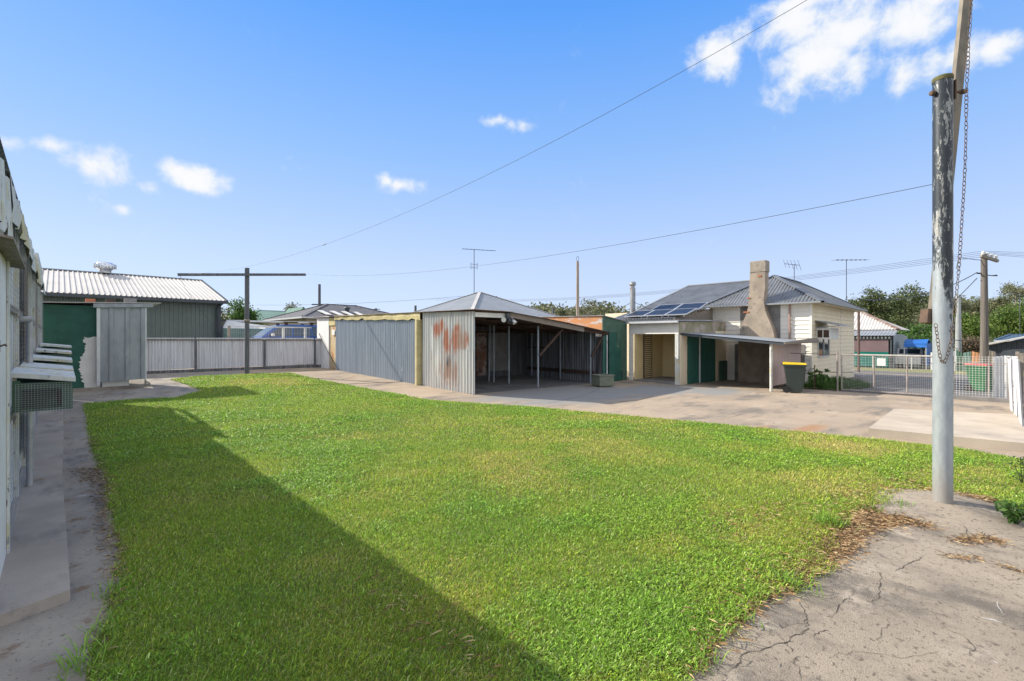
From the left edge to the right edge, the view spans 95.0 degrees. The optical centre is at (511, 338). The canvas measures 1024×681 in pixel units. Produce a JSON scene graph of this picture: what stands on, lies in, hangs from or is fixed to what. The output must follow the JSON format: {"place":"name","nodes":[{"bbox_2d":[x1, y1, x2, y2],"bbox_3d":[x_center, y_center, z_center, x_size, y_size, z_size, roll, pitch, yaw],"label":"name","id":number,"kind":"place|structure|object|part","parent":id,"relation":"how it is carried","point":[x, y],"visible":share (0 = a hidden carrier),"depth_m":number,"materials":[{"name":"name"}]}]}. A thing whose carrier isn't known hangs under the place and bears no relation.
{"place":"outdoors","nodes":[
{"label":"outdoors","id":0,"kind":"place"},
{"bbox_2d":[0,370,244,680],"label":"path","id":1,"kind":"structure","parent":0,"point":[29,645],"depth_m":3.58,"materials":[{"name":"concrete"}]},
{"bbox_2d":[0,409,69,626],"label":"step","id":2,"kind":"object","parent":1,"relation":"on","point":[34,578],"visible":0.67,"depth_m":3.91,"materials":[{"name":"concrete"}]},
{"bbox_2d":[63,418,133,654],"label":"leaf litter","id":3,"kind":"object","parent":1,"relation":"on","point":[96,479],"visible":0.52,"depth_m":4.74,"materials":[{"name":"plant"}]},
{"bbox_2d":[177,268,305,373],"bbox_3d":[-10.570,-0.687,18.673,4.542,4.286,0.260,0,0,-44],"label":"clothesline post","id":4,"kind":"object","parent":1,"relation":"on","point":[246,274],"visible":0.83,"depth_m":18.63,"materials":[{"name":"grey metal"}]},
{"bbox_2d":[422,375,591,393],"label":"carport floor","id":5,"kind":"structure","parent":0,"point":[500,383],"depth_m":18.00,"materials":[{"name":"concrete"}]},
{"bbox_2d":[0,0,1023,312],"label":"sky","id":6,"kind":"structure","parent":0,"point":[163,138],"materials":[{"name":"blue"}]},
{"bbox_2d":[82,372,1023,680],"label":"lawn grass","id":7,"kind":"structure","parent":0,"point":[490,452],"depth_m":4.36,"materials":[{"name":"green plant"}]},
{"bbox_2d":[48,447,1020,680],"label":"grass tufts","id":8,"kind":"object","parent":7,"relation":"on","point":[77,669],"visible":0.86,"depth_m":2.86,"materials":[{"name":"green plant"}]},
{"bbox_2d":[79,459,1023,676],"bbox_3d":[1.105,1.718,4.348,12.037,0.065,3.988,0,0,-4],"label":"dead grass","id":9,"kind":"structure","parent":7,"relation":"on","point":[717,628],"depth_m":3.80,"materials":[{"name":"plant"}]},
{"bbox_2d":[1009,456,1023,483],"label":"weed","id":10,"kind":"object","parent":7,"relation":"on","point":[1021,461],"visible":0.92,"depth_m":5.68,"materials":[{"name":"green plant"}]},
{"bbox_2d":[154,364,1023,458],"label":"driveway","id":11,"kind":"structure","parent":0,"point":[756,405],"depth_m":13.65,"materials":[{"name":"concrete"}]},
{"bbox_2d":[228,326,310,364],"bbox_3d":[-11.617,0.368,22.718,3.750,1.916,0.096,0,0,-44],"label":"fence","id":12,"kind":"object","parent":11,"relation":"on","point":[283,332],"visible":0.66,"depth_m":23.04,"materials":[{"name":"white metal"}]},
{"bbox_2d":[591,374,614,386],"bbox_3d":[3.421,1.576,17.691,0.700,0.447,0.590,0,0,-24],"label":"laundry tub","id":13,"kind":"object","parent":11,"relation":"on","point":[602,380],"visible":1,"depth_m":17.47,"materials":[{"name":"concrete"}]},
{"bbox_2d":[781,362,806,392],"bbox_3d":[9.991,1.369,16.641,0.770,1.073,0.610,0,0,28],"label":"wheelie bin","id":14,"kind":"object","parent":11,"relation":"on","point":[795,372],"visible":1,"depth_m":16.42,"materials":[{"name":"green plastic"}]},
{"bbox_2d":[793,351,837,390],"bbox_3d":[11.497,1.208,17.893,0.060,1.516,1.590,0,0,-44],"label":"pipe fence","id":15,"kind":"object","parent":11,"relation":"on","point":[822,371],"visible":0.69,"depth_m":17.64,"materials":[{"name":"metal"}]},
{"bbox_2d":[841,354,931,395],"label":"driveway gate","id":16,"kind":"structure","parent":11,"relation":"on","point":[881,361],"depth_m":16.21,"materials":[{"name":"grey metal"}]},
{"bbox_2d":[954,356,1009,402],"bbox_3d":[14.639,1.268,14.640,0.260,1.436,1.324,0,0,-44],"label":"fence","id":17,"kind":"object","parent":11,"relation":"on","point":[982,398],"visible":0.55,"depth_m":14.55,"materials":[{"name":"metal"}]},
{"bbox_2d":[307,353,1023,396],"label":"ground","id":18,"kind":"structure","parent":0,"point":[915,367],"depth_m":36.07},
{"bbox_2d":[0,139,75,576],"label":"house","id":19,"kind":"structure","parent":18,"relation":"on","point":[35,376],"depth_m":4.28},
{"bbox_2d":[0,252,6,576],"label":"door","id":20,"kind":"structure","parent":19,"relation":"in","point":[3,345],"depth_m":3.42,"materials":[{"name":"white paint"}]},
{"bbox_2d":[73,379,149,391],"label":"outhouse slab","id":21,"kind":"structure","parent":18,"relation":"on","point":[131,384],"depth_m":13.81,"materials":[{"name":"concrete"}]},
{"bbox_2d":[42,302,160,387],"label":"outhouse","id":22,"kind":"structure","parent":21,"relation":"on","point":[109,347],"depth_m":13.46,"materials":[{"name":"green paint"}]},
{"bbox_2d":[85,299,94,301],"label":"block","id":23,"kind":"structure","parent":22,"relation":"on","point":[89,300],"depth_m":13.62,"materials":[{"name":"red brick"}]},
{"bbox_2d":[124,298,136,301],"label":"block","id":24,"kind":"structure","parent":22,"relation":"on","point":[129,300],"depth_m":14.24,"materials":[{"name":"concrete"}]},
{"bbox_2d":[41,262,228,338],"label":"shed","id":25,"kind":"structure","parent":18,"relation":"on","point":[176,313],"depth_m":24.91,"materials":[{"name":"metal"}]},
{"bbox_2d":[221,307,229,324],"bbox_3d":[-23.930,-0.629,38.062,2.260,4.249,2.394,0,0,27],"label":"tree","id":26,"kind":"object","parent":18,"relation":"on","point":[222,310],"visible":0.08,"depth_m":38.05,"materials":[{"name":"green plant"}]},
{"bbox_2d":[147,338,321,373],"bbox_3d":[-13.194,0.685,18.694,11.390,1.440,0.225,0,0,-44],"label":"corrugated fence","id":27,"kind":"object","parent":18,"relation":"on","point":[166,355],"visible":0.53,"depth_m":19.81,"materials":[{"name":"metal"}]},
{"bbox_2d":[222,326,262,337],"bbox_3d":[-13.075,0.258,27.647,7.000,1.855,0.060,0,0,-44],"label":"panel fence","id":28,"kind":"object","parent":18,"relation":"on","point":[237,332],"visible":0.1,"depth_m":25.80,"materials":[{"name":"grey metal"}]},
{"bbox_2d":[221,321,264,337],"bbox_3d":[-15.501,0.087,27.917,3.316,2.251,1.678,0,0,-44],"label":"covered boat","id":29,"kind":"object","parent":18,"relation":"on","point":[225,324],"visible":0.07,"depth_m":27.12,"materials":[{"name":"white paint"}]},
{"bbox_2d":[221,296,266,325],"bbox_3d":[-20.380,-0.875,36.125,3.258,4.715,4.041,0,0,-22],"label":"tree","id":30,"kind":"object","parent":18,"relation":"on","point":[237,312],"visible":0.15,"depth_m":35.23,"materials":[{"name":"green plant"}]},
{"bbox_2d":[221,320,313,324],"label":"patio roof","id":31,"kind":"structure","parent":18,"relation":"on","point":[261,322],"depth_m":29.96,"materials":[{"name":"metal"}]},
{"bbox_2d":[255,307,304,325],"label":"house","id":32,"kind":"structure","parent":18,"relation":"on","point":[267,314],"depth_m":59.76,"materials":[{"name":"green metal"}]},
{"bbox_2d":[251,322,316,338],"bbox_3d":[-12.140,0.051,24.938,4.680,1.860,2.028,0,0,-44],"label":"parked car","id":33,"kind":"object","parent":18,"relation":"on","point":[277,332],"visible":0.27,"depth_m":24.62,"materials":[{"name":"blue paint"}]},
{"bbox_3d":[-11.977,-0.389,24.207,1.200,0.500,0.134,0,0,-44],"label":"window","id":34,"kind":"part","parent":33,"relation":"part of","materials":[{"name":"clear glass"}]},
{"bbox_3d":[-11.157,-0.389,24.999,0.920,0.500,0.134,0,0,-44],"label":"window","id":35,"kind":"part","parent":33,"relation":"part of","materials":[{"name":"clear glass"}]},
{"bbox_3d":[-10.501,-0.379,25.630,0.800,0.480,0.130,0,0,-44],"label":"window","id":36,"kind":"part","parent":33,"relation":"part of","materials":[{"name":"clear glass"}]},
{"bbox_2d":[283,302,301,310],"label":"tree","id":37,"kind":"object","parent":18,"relation":"on","point":[288,307],"visible":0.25,"depth_m":74.51,"materials":[{"name":"green plant"}]},
{"bbox_2d":[312,284,321,304],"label":"power pole","id":38,"kind":"object","parent":18,"relation":"on","point":[319,294],"visible":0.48,"depth_m":45.89,"materials":[{"name":"grey metal"}]},
{"bbox_2d":[263,304,387,325],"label":"house","id":39,"kind":"structure","parent":18,"relation":"on","point":[310,314],"depth_m":42.40,"materials":[{"name":"metal"}]},
{"bbox_2d":[314,309,607,394],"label":"carport shed","id":40,"kind":"structure","parent":18,"relation":"on","point":[458,350],"depth_m":18.47,"materials":[{"name":"metal"}]},
{"bbox_2d":[488,333,507,370],"bbox_3d":[-0.565,0.550,20.523,1.300,1.700,0.030,0,0,-44],"label":"back door","id":41,"kind":"structure","parent":40,"relation":"in","point":[501,339],"depth_m":20.52,"materials":[{"name":"metal"}]},
{"bbox_2d":[414,291,558,316],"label":"roof","id":42,"kind":"structure","parent":18,"relation":"on","point":[480,300],"depth_m":38.39,"materials":[{"name":"metal"}]},
{"bbox_2d":[467,248,495,269],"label":"tv antenna","id":43,"kind":"object","parent":42,"relation":"attached to","point":[482,250],"visible":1,"depth_m":40.09,"materials":[{"name":"metal"}]},
{"bbox_2d":[554,308,568,315],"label":"tree","id":44,"kind":"object","parent":18,"relation":"on","point":[561,311],"visible":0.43,"depth_m":94.20,"materials":[{"name":"green plant"}]},
{"bbox_2d":[576,256,578,315],"bbox_3d":[4.193,-1.762,30.000,0.209,7.025,0.220,0,0,-44],"label":"mast pole","id":45,"kind":"object","parent":18,"relation":"on","point":[577,288],"visible":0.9,"depth_m":29.93,"materials":[{"name":"metal"}]},
{"bbox_2d":[542,315,627,380],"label":"green shed","id":46,"kind":"structure","parent":18,"relation":"on","point":[611,354],"depth_m":19.89,"materials":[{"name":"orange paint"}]},
{"bbox_2d":[609,332,620,380],"bbox_3d":[4.377,0.766,19.897,0.900,2.072,0.055,0,0,-44],"label":"door","id":47,"kind":"structure","parent":46,"relation":"in","point":[614,337],"depth_m":19.89,"materials":[{"name":"green paint"}]},
{"bbox_2d":[574,297,597,315],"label":"tree","id":48,"kind":"object","parent":18,"relation":"on","point":[587,307],"visible":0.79,"depth_m":94.76,"materials":[{"name":"green plant"}]},
{"bbox_2d":[528,300,647,315],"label":"distant wood","id":49,"kind":"object","parent":18,"relation":"on","point":[601,309],"visible":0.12,"depth_m":197.49,"materials":[{"name":"green plant"}]},
{"bbox_2d":[605,260,867,391],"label":"weatherboard house","id":50,"kind":"structure","parent":18,"relation":"on","point":[760,326],"depth_m":21.01,"materials":[{"name":"white wood"}]},
{"bbox_2d":[624,310,653,317],"bbox_3d":[6.034,-1.152,22.224,1.070,0.415,1.010,0,0,-44],"label":"solar panel","id":51,"kind":"object","parent":50,"relation":"on","point":[638,313],"visible":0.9,"depth_m":22.17,"materials":[{"name":"glass"}]},
{"bbox_2d":[643,334,651,377],"bbox_3d":[6.145,0.766,21.254,0.690,2.032,0.060,0,0,-44],"label":"screen door","id":52,"kind":"structure","parent":50,"relation":"in","point":[647,338],"depth_m":21.19,"materials":[{"name":"beige metal"}]},
{"bbox_2d":[644,309,674,317],"bbox_3d":[6.749,-1.152,21.483,1.070,0.415,1.010,0,0,-44],"label":"solar panel","id":53,"kind":"object","parent":50,"relation":"on","point":[661,313],"visible":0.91,"depth_m":21.43,"materials":[{"name":"glass"}]},
{"bbox_2d":[652,304,681,309],"bbox_3d":[7.447,-1.435,22.691,1.054,0.510,1.200,0,0,-44],"label":"solar panel","id":54,"kind":"object","parent":50,"relation":"on","point":[667,306],"visible":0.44,"depth_m":22.77,"materials":[{"name":"glass"}]},
{"bbox_2d":[664,308,696,316],"bbox_3d":[7.465,-1.152,20.742,1.070,0.415,1.010,0,0,-44],"label":"solar panel","id":55,"kind":"object","parent":50,"relation":"on","point":[685,311],"visible":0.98,"depth_m":20.68,"materials":[{"name":"glass"}]},
{"bbox_2d":[676,302,707,312],"bbox_3d":[8.301,-1.435,21.807,1.054,0.510,1.200,0,0,-44],"label":"solar panel","id":56,"kind":"object","parent":50,"relation":"on","point":[698,306],"visible":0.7,"depth_m":21.82,"materials":[{"name":"glass"}]},
{"bbox_2d":[783,260,800,279],"bbox_3d":[15.845,-3.657,26.545,0.929,1.613,0.129,0,0,7],"label":"tv antenna","id":57,"kind":"object","parent":50,"relation":"attached to","point":[793,268],"visible":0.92,"depth_m":26.51,"materials":[{"name":"metal"}]},
{"bbox_2d":[817,339,829,357],"bbox_3d":[14.061,0.315,21.176,1.950,1.030,0.070,0,0,-44],"label":"window","id":58,"kind":"structure","parent":50,"relation":"in","point":[823,345],"depth_m":21.16,"materials":[{"name":"glass"}]},
{"bbox_2d":[832,259,869,300],"bbox_3d":[23.863,-3.915,33.085,2.425,3.329,0.640,0,0,-8],"label":"tv antenna","id":59,"kind":"object","parent":50,"relation":"attached to","point":[846,273],"visible":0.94,"depth_m":32.98,"materials":[{"name":"metal"}]},
{"bbox_2d":[845,285,914,335],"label":"tree","id":60,"kind":"object","parent":18,"relation":"on","point":[871,306],"visible":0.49,"depth_m":60.90,"materials":[{"name":"green plant"}]},
{"bbox_2d":[883,283,929,334],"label":"tree","id":61,"kind":"object","parent":18,"relation":"on","point":[914,303],"visible":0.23,"depth_m":64.37,"materials":[{"name":"green plant"}]},
{"bbox_2d":[895,348,924,367],"bbox_3d":[30.746,1.471,36.166,3.920,1.442,1.520,0,0,-44],"label":"parked ute","id":62,"kind":"object","parent":18,"relation":"on","point":[913,351],"visible":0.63,"depth_m":35.27,"materials":[{"name":"white paint"}]},
{"bbox_2d":[897,323,931,352],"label":"tree","id":63,"kind":"object","parent":18,"relation":"on","point":[913,331],"visible":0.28,"depth_m":51.34,"materials":[{"name":"green plant"}]},
{"bbox_2d":[805,383,1023,402],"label":"crossover","id":64,"kind":"object","parent":18,"relation":"on","point":[915,388],"visible":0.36,"depth_m":17.75,"materials":[{"name":"concrete"}]},
{"bbox_2d":[964,363,991,390],"bbox_3d":[17.596,1.455,17.631,0.610,1.073,0.770,0,0,-14],"label":"wheelie bin","id":65,"kind":"object","parent":64,"relation":"on","point":[976,379],"visible":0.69,"depth_m":17.49,"materials":[{"name":"green plastic"}]},
{"bbox_2d":[903,339,931,368],"bbox_3d":[30.603,1.150,35.393,3.200,2.200,1.326,0,0,-44],"label":"canopy","id":66,"kind":"object","parent":18,"relation":"on","point":[926,344],"visible":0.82,"depth_m":34.55,"materials":[{"name":"fabric"}]},
{"bbox_2d":[909,296,928,336],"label":"tree","id":67,"kind":"object","parent":18,"relation":"on","point":[918,316],"visible":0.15,"depth_m":80.19,"materials":[{"name":"green plant"}]},
{"bbox_2d":[847,294,1022,326],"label":"wooded hillside","id":68,"kind":"structure","parent":18,"relation":"on","point":[917,322],"depth_m":91.27,"materials":[{"name":"green plant"}]},
{"bbox_2d":[868,409,1023,452],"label":"raised slab","id":69,"kind":"structure","parent":18,"relation":"on","point":[995,431],"depth_m":8.62,"materials":[{"name":"concrete"}]},
{"bbox_2d":[955,295,961,364],"bbox_3d":[38.045,-0.689,40.000,0.480,6.077,0.480,0,0,-44],"label":"street pole","id":70,"kind":"object","parent":18,"relation":"on","point":[958,337],"visible":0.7,"depth_m":39.86,"materials":[{"name":"metal"}]},
{"bbox_2d":[931,349,994,370],"bbox_3d":[30.186,1.480,31.492,0.020,1.540,3.134,0,0,-44],"label":"roadside fence","id":71,"kind":"object","parent":18,"relation":"on","point":[976,356],"visible":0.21,"depth_m":31.30,"materials":[{"name":"white paint"}]},
{"bbox_2d":[954,292,974,313],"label":"tree","id":72,"kind":"object","parent":18,"relation":"on","point":[965,305],"visible":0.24,"depth_m":81.70,"materials":[{"name":"green plant"}]},
{"bbox_2d":[954,333,992,358],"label":"tree","id":73,"kind":"object","parent":18,"relation":"on","point":[969,344],"visible":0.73,"depth_m":49.43,"materials":[{"name":"brown plant"}]},
{"bbox_2d":[954,310,995,348],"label":"tree","id":74,"kind":"object","parent":18,"relation":"on","point":[970,324],"visible":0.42,"depth_m":58.90,"materials":[{"name":"green plant"}]},
{"bbox_2d":[962,296,997,318],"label":"tree","id":75,"kind":"object","parent":18,"relation":"on","point":[976,304],"visible":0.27,"depth_m":87.50,"materials":[{"name":"green plant"}]},
{"bbox_2d":[988,280,1023,312],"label":"tree","id":76,"kind":"object","parent":18,"relation":"on","point":[1008,288],"visible":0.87,"depth_m":83.61,"materials":[{"name":"green plant"}]},
{"bbox_2d":[989,304,1023,341],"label":"tree","id":77,"kind":"object","parent":18,"relation":"on","point":[1005,324],"visible":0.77,"depth_m":63.47,"materials":[{"name":"green plant"}]},
{"bbox_2d":[993,351,1023,425],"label":"sheet fence","id":78,"kind":"object","parent":18,"relation":"on","point":[1015,369],"visible":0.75,"depth_m":12.27,"materials":[{"name":"white metal"}]},
{"bbox_2d":[993,334,1023,342],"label":"house","id":79,"kind":"structure","parent":18,"relation":"on","point":[1007,336],"depth_m":47.51,"materials":[{"name":"metal"}]},
{"bbox_2d":[1006,297,1023,333],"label":"tree","id":80,"kind":"object","parent":18,"relation":"on","point":[1016,304],"visible":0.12,"depth_m":67.12,"materials":[{"name":"green plant"}]},
{"bbox_2d":[681,492,1023,680],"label":"concrete apron","id":81,"kind":"object","parent":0,"point":[899,604],"visible":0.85,"depth_m":2.91,"materials":[{"name":"beige concrete"}]},
{"bbox_2d":[673,484,1023,677],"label":"dry leaves","id":82,"kind":"object","parent":81,"relation":"on","point":[850,536],"visible":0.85,"depth_m":3.99,"materials":[{"name":"plant"}]},
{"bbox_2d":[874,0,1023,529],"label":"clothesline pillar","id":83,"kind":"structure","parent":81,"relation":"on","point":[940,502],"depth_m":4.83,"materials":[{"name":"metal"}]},
{"bbox_2d":[197,0,806,273],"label":"clothesline wire","id":84,"kind":"object","parent":83,"relation":"attached to","point":[560,137],"visible":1,"depth_m":7.84,"materials":[{"name":"grey metal"}]},
{"bbox_2d":[314,184,931,275],"bbox_3d":[-2.152,-2.208,12.569,0.006,1.174,20.304,0,0,-42],"label":"clothesline wire","id":85,"kind":"object","parent":83,"relation":"attached to","point":[668,235],"visible":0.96,"depth_m":7.06,"materials":[{"name":"grey metal"}]},
{"bbox_2d":[934,0,972,363],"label":"chain","id":86,"kind":"object","parent":83,"relation":"hanging from","point":[941,360],"visible":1,"depth_m":4.63,"materials":[{"name":"grey metal"}]},
{"bbox_2d":[993,497,1023,523],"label":"weed","id":87,"kind":"object","parent":81,"relation":"on","point":[1011,514],"visible":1,"depth_m":4.40,"materials":[{"name":"green plant"}]},
{"bbox_2d":[854,312,909,367],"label":"awning house","id":88,"kind":"structure","parent":0,"point":[879,336],"depth_m":36.00,"materials":[{"name":"metal"}]},
{"bbox_2d":[846,370,1023,390],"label":"road","id":89,"kind":"structure","parent":0,"point":[914,379],"depth_m":24.63,"materials":[{"name":"grey asphalt"}]},
{"bbox_2d":[854,367,1023,376],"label":"verge","id":90,"kind":"structure","parent":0,"point":[892,370],"depth_m":32.12,"materials":[{"name":"green plant"}]},
{"bbox_2d":[857,312,859,371],"bbox_3d":[22.159,0.180,30.000,0.133,4.041,0.140,0,0,-44],"label":"verge post","id":91,"kind":"object","parent":90,"relation":"on","point":[858,338],"visible":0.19,"depth_m":29.95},
{"bbox_2d":[854,354,954,370],"bbox_3d":[26.605,1.700,34.671,0.054,1.100,8.908,0,0,-44],"label":"wire fence","id":92,"kind":"object","parent":90,"relation":"on","point":[900,355],"visible":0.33,"depth_m":33.79,"materials":[{"name":"white"}]},
{"bbox_2d":[956,251,998,362],"bbox_3d":[28.788,-1.523,29.028,2.421,7.752,0.454,0,0,-1],"label":"power pole","id":93,"kind":"object","parent":90,"relation":"on","point":[984,324],"visible":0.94,"depth_m":28.92,"materials":[{"name":"brown wood"}]},
{"bbox_2d":[428,257,977,301],"bbox_3d":[8.195,-5.303,51.971,0.018,1.925,63.232,0,0,-43],"label":"power line","id":94,"kind":"object","parent":93,"relation":"attached to","point":[800,279],"visible":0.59,"depth_m":35.79,"materials":[{"name":"metal"}]},
{"bbox_2d":[440,255,978,300],"bbox_3d":[8.311,-5.398,51.965,0.018,1.938,62.702,0,0,-43],"label":"power line","id":95,"kind":"object","parent":93,"relation":"attached to","point":[798,278],"visible":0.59,"depth_m":35.25,"materials":[{"name":"metal"}]},
{"bbox_2d":[438,252,986,299],"bbox_3d":[8.427,-5.494,51.959,0.018,1.952,62.178,0,0,-42],"label":"power line","id":96,"kind":"object","parent":93,"relation":"attached to","point":[795,277],"visible":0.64,"depth_m":35.11,"materials":[{"name":"metal"}]},
{"bbox_2d":[452,251,979,298],"bbox_3d":[8.543,-5.590,51.952,0.018,1.965,61.660,0,0,-42],"label":"power line","id":97,"kind":"object","parent":93,"relation":"attached to","point":[785,277],"visible":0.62,"depth_m":35.48,"materials":[{"name":"metal"}]},
{"bbox_2d":[857,272,976,300],"bbox_3d":[23.781,-3.113,27.277,10.660,2.018,0.047,0,0,-20],"label":"service cable","id":98,"kind":"object","parent":93,"relation":"attached to","point":[913,296],"visible":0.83,"depth_m":26.77,"materials":[{"name":"metal"}]},
{"bbox_2d":[910,278,976,338],"bbox_3d":[33.757,-1.744,37.546,0.043,4.055,19.575,0,0,30],"label":"service cable","id":99,"kind":"object","parent":93,"relation":"attached to","point":[956,298],"visible":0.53,"depth_m":31.65,"materials":[{"name":"metal"}]},
{"bbox_2d":[989,336,1023,356],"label":"garage","id":100,"kind":"structure","parent":0,"point":[1009,348],"depth_m":33.66,"materials":[{"name":"metal"}]},
{"bbox_2d":[1002,349,1023,355],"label":"roller door","id":101,"kind":"structure","parent":100,"relation":"in","point":[1005,352],"depth_m":33.55,"materials":[{"name":"grey metal"}]},
{"bbox_2d":[1016,296,1022,333],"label":"tv antenna","id":102,"kind":"object","parent":100,"relation":"attached to","point":[1019,312],"visible":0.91,"depth_m":57.99,"materials":[{"name":"metal"}]},
{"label":"garden bed","id":103,"kind":"structure","parent":0,"visible":0},
{"bbox_2d":[808,374,821,382],"bbox_3d":[12.237,1.670,18.947,0.501,0.569,0.443,0,0,37],"label":"weed","id":104,"kind":"object","parent":103,"relation":"on","point":[810,380],"visible":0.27,"depth_m":18.96,"materials":[{"name":"green plant"}]},
{"bbox_2d":[806,368,830,388],"bbox_3d":[11.666,1.511,17.928,0.864,0.859,0.699,0,0,-44],"label":"weed","id":105,"kind":"object","parent":103,"relation":"on","point":[818,382],"visible":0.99,"depth_m":17.87,"materials":[{"name":"green plant"}]},
{"bbox_2d":[821,374,831,380],"bbox_3d":[13.188,1.720,19.761,0.496,0.505,0.519,0,0,30],"label":"weed","id":106,"kind":"object","parent":103,"relation":"on","point":[827,377],"visible":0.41,"depth_m":19.68,"materials":[{"name":"green plant"}]},
{"bbox_2d":[804,375,872,389],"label":"bed grass","id":107,"kind":"structure","parent":103,"relation":"on","point":[829,384],"depth_m":18.42,"materials":[{"name":"green plant"}]}
]}

